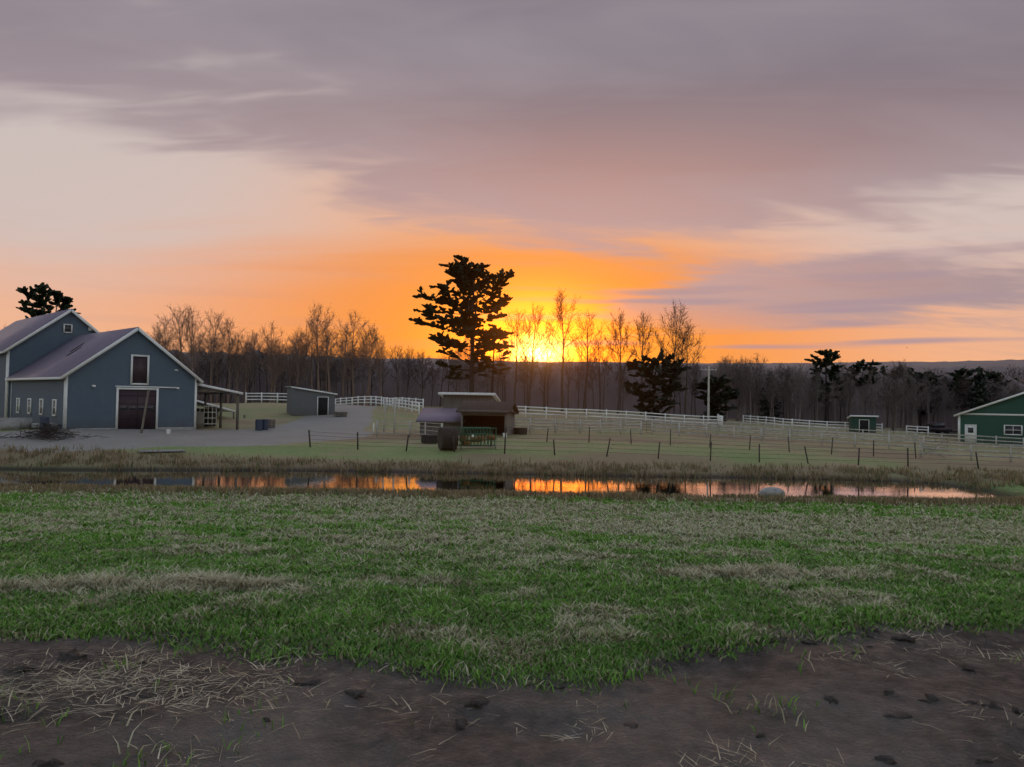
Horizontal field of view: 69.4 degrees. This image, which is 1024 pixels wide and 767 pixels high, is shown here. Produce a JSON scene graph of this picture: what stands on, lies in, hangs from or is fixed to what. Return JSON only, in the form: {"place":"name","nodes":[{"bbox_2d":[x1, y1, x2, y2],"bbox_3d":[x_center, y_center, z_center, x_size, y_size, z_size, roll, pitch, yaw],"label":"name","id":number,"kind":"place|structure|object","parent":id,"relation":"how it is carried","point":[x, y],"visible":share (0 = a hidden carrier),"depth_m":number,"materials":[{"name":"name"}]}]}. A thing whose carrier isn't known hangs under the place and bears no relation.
{"place":"outdoors","nodes":[
{"label":"outdoors","id":0,"kind":"place"},
{"bbox_2d":[0,470,996,499],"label":"pond water","id":1,"kind":"structure","parent":0,"point":[647,485],"depth_m":36.20,"materials":[{"name":"liquid"}]},
{"bbox_2d":[0,403,1023,766],"bbox_3d":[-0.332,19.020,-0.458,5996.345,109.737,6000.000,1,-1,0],"label":"ground","id":2,"kind":"structure","parent":0,"point":[678,719],"depth_m":4.42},
{"bbox_2d":[0,418,57,430],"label":"concrete blocks","id":3,"kind":"structure","parent":2,"relation":"on","point":[11,424],"depth_m":50.53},
{"bbox_2d":[16,282,80,318],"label":"pine","id":4,"kind":"object","parent":2,"relation":"on","point":[40,303],"visible":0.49,"depth_m":94.67,"materials":[{"name":"green plant"}]},
{"bbox_2d":[0,419,104,441],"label":"brush pile","id":5,"kind":"object","parent":2,"relation":"on","point":[47,432],"visible":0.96,"depth_m":45.62,"materials":[{"name":"brown plant"}]},
{"bbox_2d":[0,309,244,429],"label":"barn","id":6,"kind":"structure","parent":2,"relation":"on","point":[70,368],"depth_m":56.60,"materials":[{"name":"wood"}]},
{"bbox_2d":[151,312,178,356],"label":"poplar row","id":7,"kind":"object","parent":2,"relation":"on","point":[166,343],"visible":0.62,"depth_m":133.22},
{"bbox_2d":[161,303,197,363],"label":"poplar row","id":8,"kind":"object","parent":2,"relation":"on","point":[180,352],"visible":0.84,"depth_m":133.71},
{"bbox_2d":[172,304,205,371],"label":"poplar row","id":9,"kind":"object","parent":2,"relation":"on","point":[191,337],"visible":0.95,"depth_m":134.86,"materials":[{"name":"plant"}]},
{"bbox_2d":[188,332,212,400],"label":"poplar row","id":10,"kind":"object","parent":2,"relation":"on","point":[206,357],"visible":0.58,"depth_m":156.50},
{"bbox_2d":[191,310,231,402],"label":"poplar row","id":11,"kind":"object","parent":2,"relation":"on","point":[213,334],"visible":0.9,"depth_m":146.04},
{"bbox_2d":[200,352,223,402],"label":"tree","id":12,"kind":"object","parent":2,"relation":"on","point":[213,382],"visible":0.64,"depth_m":155.19,"materials":[{"name":"brown plant"}]},
{"bbox_2d":[201,333,228,402],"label":"bare tree","id":13,"kind":"object","parent":2,"relation":"on","point":[208,350],"visible":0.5,"depth_m":157.68,"materials":[{"name":"brown plant"}]},
{"bbox_2d":[207,345,225,402],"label":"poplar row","id":14,"kind":"object","parent":2,"relation":"on","point":[218,357],"visible":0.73,"depth_m":152.92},
{"bbox_2d":[214,317,244,402],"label":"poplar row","id":15,"kind":"object","parent":2,"relation":"on","point":[228,338],"visible":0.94,"depth_m":144.21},
{"bbox_2d":[225,333,251,398],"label":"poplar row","id":16,"kind":"object","parent":2,"relation":"on","point":[243,355],"visible":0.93,"depth_m":143.90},
{"bbox_2d":[235,340,260,402],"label":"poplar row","id":17,"kind":"object","parent":2,"relation":"on","point":[246,361],"visible":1,"depth_m":143.65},
{"bbox_2d":[242,330,263,402],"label":"bare tree","id":18,"kind":"object","parent":2,"relation":"on","point":[256,354],"visible":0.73,"depth_m":152.54,"materials":[{"name":"brown plant"}]},
{"bbox_2d":[241,332,267,402],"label":"bare tree","id":19,"kind":"object","parent":2,"relation":"on","point":[254,360],"visible":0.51,"depth_m":155.63,"materials":[{"name":"brown plant"}]},
{"bbox_2d":[249,345,270,402],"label":"tree","id":20,"kind":"object","parent":2,"relation":"on","point":[259,383],"visible":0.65,"depth_m":156.41,"materials":[{"name":"brown plant"}]},
{"bbox_2d":[248,320,291,400],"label":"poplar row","id":21,"kind":"object","parent":2,"relation":"on","point":[270,334],"visible":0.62,"depth_m":149.94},
{"bbox_2d":[257,338,287,402],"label":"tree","id":22,"kind":"object","parent":2,"relation":"on","point":[271,353],"visible":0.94,"depth_m":133.68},
{"bbox_2d":[261,337,289,402],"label":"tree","id":23,"kind":"object","parent":2,"relation":"on","point":[275,367],"visible":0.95,"depth_m":133.50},
{"bbox_2d":[39,412,526,442],"bbox_3d":[-13.796,3.303,57.179,25.694,1.575,29.919,0,-2,29],"label":"yard clutter","id":24,"kind":"object","parent":2,"relation":"on","point":[262,424],"visible":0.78,"depth_m":58.05,"materials":[{"name":"black rubber"}]},
{"bbox_2d":[281,334,312,386],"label":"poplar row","id":25,"kind":"object","parent":2,"relation":"on","point":[299,378],"visible":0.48,"depth_m":156.79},
{"bbox_2d":[283,328,314,386],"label":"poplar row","id":26,"kind":"object","parent":2,"relation":"on","point":[298,357],"visible":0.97,"depth_m":134.20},
{"bbox_2d":[293,332,315,388],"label":"bare tree","id":27,"kind":"object","parent":2,"relation":"on","point":[304,359],"visible":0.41,"depth_m":155.90,"materials":[{"name":"brown plant"}]},
{"bbox_2d":[285,386,337,415],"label":"garden shed","id":28,"kind":"structure","parent":2,"relation":"on","point":[303,401],"depth_m":75.91,"materials":[{"name":"wood"}]},
{"bbox_2d":[295,315,329,388],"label":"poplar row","id":29,"kind":"object","parent":2,"relation":"on","point":[301,349],"visible":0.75,"depth_m":135.92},
{"bbox_2d":[296,303,340,390],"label":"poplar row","id":30,"kind":"object","parent":2,"relation":"on","point":[315,335],"visible":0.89,"depth_m":134.69,"materials":[{"name":"plant"}]},
{"bbox_2d":[313,329,338,391],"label":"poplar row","id":31,"kind":"object","parent":2,"relation":"on","point":[326,370],"visible":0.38,"depth_m":156.66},
{"bbox_2d":[312,315,345,391],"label":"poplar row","id":32,"kind":"object","parent":2,"relation":"on","point":[327,359],"visible":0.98,"depth_m":133.55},
{"bbox_2d":[332,341,357,404],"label":"bare tree","id":33,"kind":"object","parent":2,"relation":"on","point":[345,384],"visible":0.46,"depth_m":154.39,"materials":[{"name":"brown plant"}]},
{"bbox_2d":[334,326,357,402],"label":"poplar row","id":34,"kind":"object","parent":2,"relation":"on","point":[343,372],"visible":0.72,"depth_m":149.77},
{"bbox_2d":[331,309,371,404],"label":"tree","id":35,"kind":"object","parent":2,"relation":"on","point":[352,356],"visible":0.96,"depth_m":142.94,"materials":[{"name":"plant"}]},
{"bbox_2d":[350,340,373,404],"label":"bare tree","id":36,"kind":"object","parent":2,"relation":"on","point":[364,369],"visible":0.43,"depth_m":161.05,"materials":[{"name":"brown plant"}]},
{"bbox_2d":[351,320,384,405],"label":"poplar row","id":37,"kind":"object","parent":2,"relation":"on","point":[371,344],"visible":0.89,"depth_m":141.76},
{"bbox_2d":[356,327,383,405],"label":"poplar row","id":38,"kind":"object","parent":2,"relation":"on","point":[369,361],"visible":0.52,"depth_m":152.11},
{"bbox_2d":[367,333,389,405],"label":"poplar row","id":39,"kind":"object","parent":2,"relation":"on","point":[381,352],"visible":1,"depth_m":139.60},
{"bbox_2d":[383,346,406,397],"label":"tree","id":40,"kind":"object","parent":2,"relation":"on","point":[396,370],"visible":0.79,"depth_m":166.94,"materials":[{"name":"brown plant"}]},
{"bbox_2d":[390,349,405,396],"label":"bare tree","id":41,"kind":"object","parent":2,"relation":"on","point":[393,361],"visible":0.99,"depth_m":160.63,"materials":[{"name":"brown plant"}]},
{"bbox_2d":[394,345,419,405],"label":"tree","id":42,"kind":"object","parent":2,"relation":"on","point":[409,366],"visible":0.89,"depth_m":175.00,"materials":[{"name":"brown plant"}]},
{"bbox_2d":[410,350,433,404],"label":"tree","id":43,"kind":"object","parent":2,"relation":"on","point":[420,370],"visible":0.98,"depth_m":175.03,"materials":[{"name":"brown plant"}]},
{"bbox_2d":[416,408,464,434],"bbox_3d":[-5.514,3.067,59.165,3.800,2.142,3.250,1,-1,3],"label":"hutch","id":44,"kind":"object","parent":2,"relation":"on","point":[448,417],"visible":0.65,"depth_m":58.01,"materials":[{"name":"metal"}]},
{"bbox_2d":[408,255,514,392],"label":"white pine","id":45,"kind":"object","parent":2,"relation":"on","point":[464,274],"visible":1,"depth_m":119.89,"materials":[{"name":"green plant"}]},
{"bbox_2d":[452,337,477,391],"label":"bare tree","id":46,"kind":"object","parent":2,"relation":"on","point":[467,357],"visible":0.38,"depth_m":155.54,"materials":[{"name":"brown plant"}]},
{"bbox_2d":[437,427,496,449],"bbox_3d":[-2.844,3.539,47.523,3.660,1.442,1.440,2,-1,-20],"label":"hay feeder","id":47,"kind":"object","parent":2,"relation":"on","point":[444,442],"visible":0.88,"depth_m":47.11,"materials":[{"name":"green"}]},
{"bbox_2d":[438,392,499,407],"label":"white roof shed","id":48,"kind":"structure","parent":2,"relation":"on","point":[453,399],"depth_m":63.00,"materials":[{"name":"black"}]},
{"bbox_2d":[456,401,518,435],"bbox_3d":[-1.868,2.736,57.845,4.200,2.700,3.750,1,-1,12],"label":"run in shelter","id":49,"kind":"object","parent":2,"relation":"on","point":[499,416],"visible":0.84,"depth_m":57.57,"materials":[{"name":"brown"}]},
{"bbox_2d":[477,335,510,392],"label":"slim pine","id":50,"kind":"object","parent":2,"relation":"on","point":[493,371],"visible":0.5,"depth_m":126.28,"materials":[{"name":"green plant"}]},
{"bbox_2d":[487,352,511,400],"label":"bare tree","id":51,"kind":"object","parent":2,"relation":"on","point":[500,384],"visible":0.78,"depth_m":161.72,"materials":[{"name":"brown plant"}]},
{"bbox_2d":[0,486,1023,766],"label":"meadow grass","id":52,"kind":"structure","parent":2,"relation":"on","point":[916,530],"depth_m":10.21,"materials":[{"name":"plant"}]},
{"bbox_2d":[0,537,1023,697],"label":"grass","id":53,"kind":"structure","parent":2,"relation":"on","point":[664,635],"depth_m":6.25,"materials":[{"name":"green plant"}]},
{"bbox_2d":[0,612,1023,766],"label":"trampled straw","id":54,"kind":"object","parent":2,"relation":"on","point":[179,669],"visible":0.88,"depth_m":4.34,"materials":[{"name":"beige plant"}]},
{"bbox_2d":[0,623,1023,766],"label":"mud lumps","id":55,"kind":"object","parent":2,"relation":"on","point":[479,701],"visible":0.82,"depth_m":4.22,"materials":[{"name":"soil"}]},
{"bbox_2d":[0,441,1023,507],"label":"pond reeds","id":56,"kind":"object","parent":2,"relation":"on","point":[834,498],"visible":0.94,"depth_m":38.97,"materials":[{"name":"brown plant"}]},
{"bbox_2d":[498,308,539,402],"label":"bare tree","id":57,"kind":"object","parent":2,"relation":"on","point":[512,343],"visible":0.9,"depth_m":135.38,"materials":[{"name":"brown plant"}]},
{"bbox_2d":[517,354,534,407],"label":"tree","id":58,"kind":"object","parent":2,"relation":"on","point":[524,381],"visible":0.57,"depth_m":176.00,"materials":[{"name":"brown plant"}]},
{"bbox_2d":[508,304,557,411],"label":"bare tree","id":59,"kind":"object","parent":2,"relation":"on","point":[532,364],"visible":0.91,"depth_m":141.57,"materials":[{"name":"brown plant"}]},
{"bbox_2d":[536,330,559,409],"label":"bare tree","id":60,"kind":"object","parent":2,"relation":"on","point":[545,367],"visible":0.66,"depth_m":150.13,"materials":[{"name":"brown plant"}]},
{"bbox_2d":[537,287,591,410],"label":"bare tree","id":61,"kind":"object","parent":2,"relation":"on","point":[559,318],"visible":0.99,"depth_m":136.00,"materials":[{"name":"brown plant"}]},
{"bbox_2d":[560,356,576,408],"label":"tree","id":62,"kind":"object","parent":2,"relation":"on","point":[568,386],"visible":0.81,"depth_m":171.11,"materials":[{"name":"brown plant"}]},
{"bbox_2d":[575,357,595,408],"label":"tree","id":63,"kind":"object","parent":2,"relation":"on","point":[583,370],"visible":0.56,"depth_m":171.26,"materials":[{"name":"brown plant"}]},
{"bbox_2d":[245,392,928,435],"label":"white fences","id":64,"kind":"object","parent":2,"relation":"on","point":[719,417],"visible":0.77,"depth_m":92.43,"materials":[{"name":"paint"}]},
{"bbox_2d":[566,312,607,411],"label":"bare tree","id":65,"kind":"object","parent":2,"relation":"on","point":[587,356],"visible":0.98,"depth_m":140.42,"materials":[{"name":"brown plant"}]},
{"bbox_2d":[170,350,1023,430],"bbox_3d":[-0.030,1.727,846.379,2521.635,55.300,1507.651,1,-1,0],"label":"forest","id":66,"kind":"object","parent":2,"relation":"on","point":[554,395],"visible":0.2,"depth_m":175.17,"materials":[{"name":"plant"}]},
{"bbox_2d":[588,334,612,411],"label":"bare tree","id":67,"kind":"object","parent":2,"relation":"on","point":[602,347],"visible":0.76,"depth_m":155.38,"materials":[{"name":"brown plant"}]},
{"bbox_2d":[599,308,642,413],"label":"bare tree","id":68,"kind":"object","parent":2,"relation":"on","point":[620,317],"visible":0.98,"depth_m":142.82,"materials":[{"name":"brown plant"}]},
{"bbox_2d":[623,311,654,414],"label":"bare tree","id":69,"kind":"object","parent":2,"relation":"on","point":[643,336],"visible":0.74,"depth_m":149.68,"materials":[{"name":"brown plant"}]},
{"bbox_2d":[623,348,690,418],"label":"young pine","id":70,"kind":"object","parent":2,"relation":"on","point":[649,397],"visible":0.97,"depth_m":110.32,"materials":[{"name":"green plant"}]},
{"bbox_2d":[308,421,1015,468],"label":"fence posts","id":71,"kind":"object","parent":2,"relation":"on","point":[805,449],"visible":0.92,"depth_m":46.14,"materials":[{"name":"brown"}]},
{"bbox_2d":[647,300,699,416],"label":"bare tree","id":72,"kind":"object","parent":2,"relation":"on","point":[684,341],"visible":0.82,"depth_m":139.91,"materials":[{"name":"brown plant"}]},
{"bbox_2d":[664,323,707,417],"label":"bare tree","id":73,"kind":"object","parent":2,"relation":"on","point":[690,362],"visible":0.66,"depth_m":146.34,"materials":[{"name":"brown plant"}]},
{"bbox_2d":[376,398,1023,462],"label":"paddock fences","id":74,"kind":"object","parent":2,"relation":"on","point":[600,422],"visible":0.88,"depth_m":61.47,"materials":[{"name":"grey wood"}]},
{"bbox_2d":[695,374,739,422],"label":"young pine","id":75,"kind":"object","parent":2,"relation":"on","point":[725,395],"visible":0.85,"depth_m":116.88,"materials":[{"name":"green plant"}]},
{"bbox_2d":[727,358,755,420],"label":"bare tree","id":76,"kind":"object","parent":2,"relation":"on","point":[739,372],"visible":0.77,"depth_m":138.14,"materials":[{"name":"brown plant"}]},
{"bbox_2d":[701,366,792,423],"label":"utility poles","id":77,"kind":"object","parent":2,"relation":"on","point":[708,399],"visible":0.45,"depth_m":103.94,"materials":[{"name":"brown wood"}]},
{"bbox_2d":[737,362,759,420],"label":"bare tree","id":78,"kind":"object","parent":2,"relation":"on","point":[749,387],"visible":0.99,"depth_m":136.13,"materials":[{"name":"brown plant"}]},
{"bbox_2d":[746,358,765,420],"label":"bare tree","id":79,"kind":"object","parent":2,"relation":"on","point":[756,382],"visible":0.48,"depth_m":144.87,"materials":[{"name":"brown plant"}]},
{"bbox_2d":[758,372,783,420],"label":"spruce","id":80,"kind":"object","parent":2,"relation":"on","point":[764,410],"visible":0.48,"depth_m":149.42,"materials":[{"name":"plant"}]},
{"bbox_2d":[758,487,784,496],"bbox_3d":[11.597,4.952,33.000,1.434,0.661,1.018,5,2,-34],"label":"pond rock","id":81,"kind":"object","parent":2,"relation":"on","point":[771,490],"visible":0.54,"depth_m":32.62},
{"bbox_2d":[761,370,784,422],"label":"bare tree","id":82,"kind":"object","parent":2,"relation":"on","point":[772,383],"visible":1,"depth_m":140.77,"materials":[{"name":"brown plant"}]},
{"bbox_2d":[784,367,811,423],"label":"bare tree","id":83,"kind":"object","parent":2,"relation":"on","point":[802,378],"visible":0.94,"depth_m":135.65,"materials":[{"name":"brown plant"}]},
{"bbox_2d":[790,376,808,424],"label":"bare tree","id":84,"kind":"object","parent":2,"relation":"on","point":[796,393],"visible":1,"depth_m":134.34,"materials":[{"name":"brown plant"}]},
{"bbox_2d":[790,362,811,421],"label":"bare tree","id":85,"kind":"object","parent":2,"relation":"on","point":[800,370],"visible":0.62,"depth_m":143.62,"materials":[{"name":"brown plant"}]},
{"bbox_2d":[805,372,825,422],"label":"bare tree","id":86,"kind":"object","parent":2,"relation":"on","point":[817,380],"visible":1,"depth_m":142.74,"materials":[{"name":"brown plant"}]},
{"bbox_2d":[804,349,847,423],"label":"pine","id":87,"kind":"object","parent":2,"relation":"on","point":[827,361],"visible":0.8,"depth_m":149.64,"materials":[{"name":"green plant"}]},
{"bbox_2d":[825,378,844,425],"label":"bare tree","id":88,"kind":"object","parent":2,"relation":"on","point":[833,396],"visible":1,"depth_m":134.71,"materials":[{"name":"brown plant"}]},
{"bbox_2d":[839,367,862,424],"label":"tree","id":89,"kind":"object","parent":2,"relation":"on","point":[850,384],"visible":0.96,"depth_m":139.62,"materials":[{"name":"brown plant"}]},
{"bbox_2d":[843,359,881,397],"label":"pine","id":90,"kind":"object","parent":2,"relation":"on","point":[859,365],"visible":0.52,"depth_m":156.79,"materials":[{"name":"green plant"}]},
{"bbox_2d":[847,415,878,432],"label":"field shelter","id":91,"kind":"object","parent":2,"relation":"on","point":[866,422],"visible":0.84,"depth_m":99.89,"materials":[{"name":"green"}]},
{"bbox_2d":[862,365,882,415],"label":"bare tree","id":92,"kind":"object","parent":2,"relation":"on","point":[870,376],"visible":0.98,"depth_m":131.48,"materials":[{"name":"brown plant"}]},
{"bbox_2d":[873,368,899,427],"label":"tree","id":93,"kind":"object","parent":2,"relation":"on","point":[887,373],"visible":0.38,"depth_m":146.12,"materials":[{"name":"brown plant"}]},
{"bbox_2d":[876,361,912,429],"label":"tree","id":94,"kind":"object","parent":2,"relation":"on","point":[895,377],"visible":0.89,"depth_m":127.97,"materials":[{"name":"brown plant"}]},
{"bbox_2d":[882,384,906,432],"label":"bare tree","id":95,"kind":"object","parent":2,"relation":"on","point":[902,401],"visible":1,"depth_m":107.80,"materials":[{"name":"brown plant"}]},
{"bbox_2d":[895,365,920,428],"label":"bare tree","id":96,"kind":"object","parent":2,"relation":"on","point":[904,373],"visible":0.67,"depth_m":137.27,"materials":[{"name":"brown plant"}]},
{"bbox_2d":[903,374,929,425],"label":"bare tree","id":97,"kind":"object","parent":2,"relation":"on","point":[914,388],"visible":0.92,"depth_m":135.99,"materials":[{"name":"brown plant"}]},
{"bbox_2d":[902,367,941,425],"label":"pine","id":98,"kind":"object","parent":2,"relation":"on","point":[928,378],"visible":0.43,"depth_m":148.70,"materials":[{"name":"green plant"}]},
{"bbox_2d":[917,371,934,422],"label":"bare tree","id":99,"kind":"object","parent":2,"relation":"on","point":[927,390],"visible":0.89,"depth_m":139.84,"materials":[{"name":"brown plant"}]},
{"bbox_2d":[912,423,951,433],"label":"pickup truck","id":100,"kind":"object","parent":2,"relation":"on","point":[937,427],"visible":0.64,"depth_m":111.09,"materials":[{"name":"grey paint"}]},
{"bbox_2d":[931,370,955,427],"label":"bare tree","id":101,"kind":"object","parent":2,"relation":"on","point":[945,395],"visible":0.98,"depth_m":143.91,"materials":[{"name":"brown plant"}]},
{"bbox_2d":[944,390,962,431],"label":"bare tree","id":102,"kind":"object","parent":2,"relation":"on","point":[952,402],"visible":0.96,"depth_m":142.76,"materials":[{"name":"brown plant"}]},
{"bbox_2d":[942,367,978,407],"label":"pine","id":103,"kind":"object","parent":2,"relation":"on","point":[958,374],"visible":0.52,"depth_m":149.40,"materials":[{"name":"green plant"}]},
{"bbox_2d":[966,366,995,408],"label":"spruce","id":104,"kind":"object","parent":2,"relation":"on","point":[979,391],"visible":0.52,"depth_m":139.59,"materials":[{"name":"plant"}]},
{"bbox_2d":[954,392,1023,445],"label":"green barn","id":105,"kind":"structure","parent":2,"relation":"on","point":[1003,417],"depth_m":83.69,"materials":[{"name":"wood"}]},
{"bbox_2d":[984,371,1009,391],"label":"pine","id":106,"kind":"object","parent":2,"relation":"on","point":[992,374],"visible":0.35,"depth_m":149.57,"materials":[{"name":"green plant"}]},
{"bbox_2d":[989,371,1016,400],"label":"bare tree","id":107,"kind":"object","parent":2,"relation":"on","point":[1003,388],"visible":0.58,"depth_m":145.65,"materials":[{"name":"brown plant"}]},
{"bbox_2d":[0,0,1023,362],"label":"sky","id":108,"kind":"structure","parent":0,"point":[802,178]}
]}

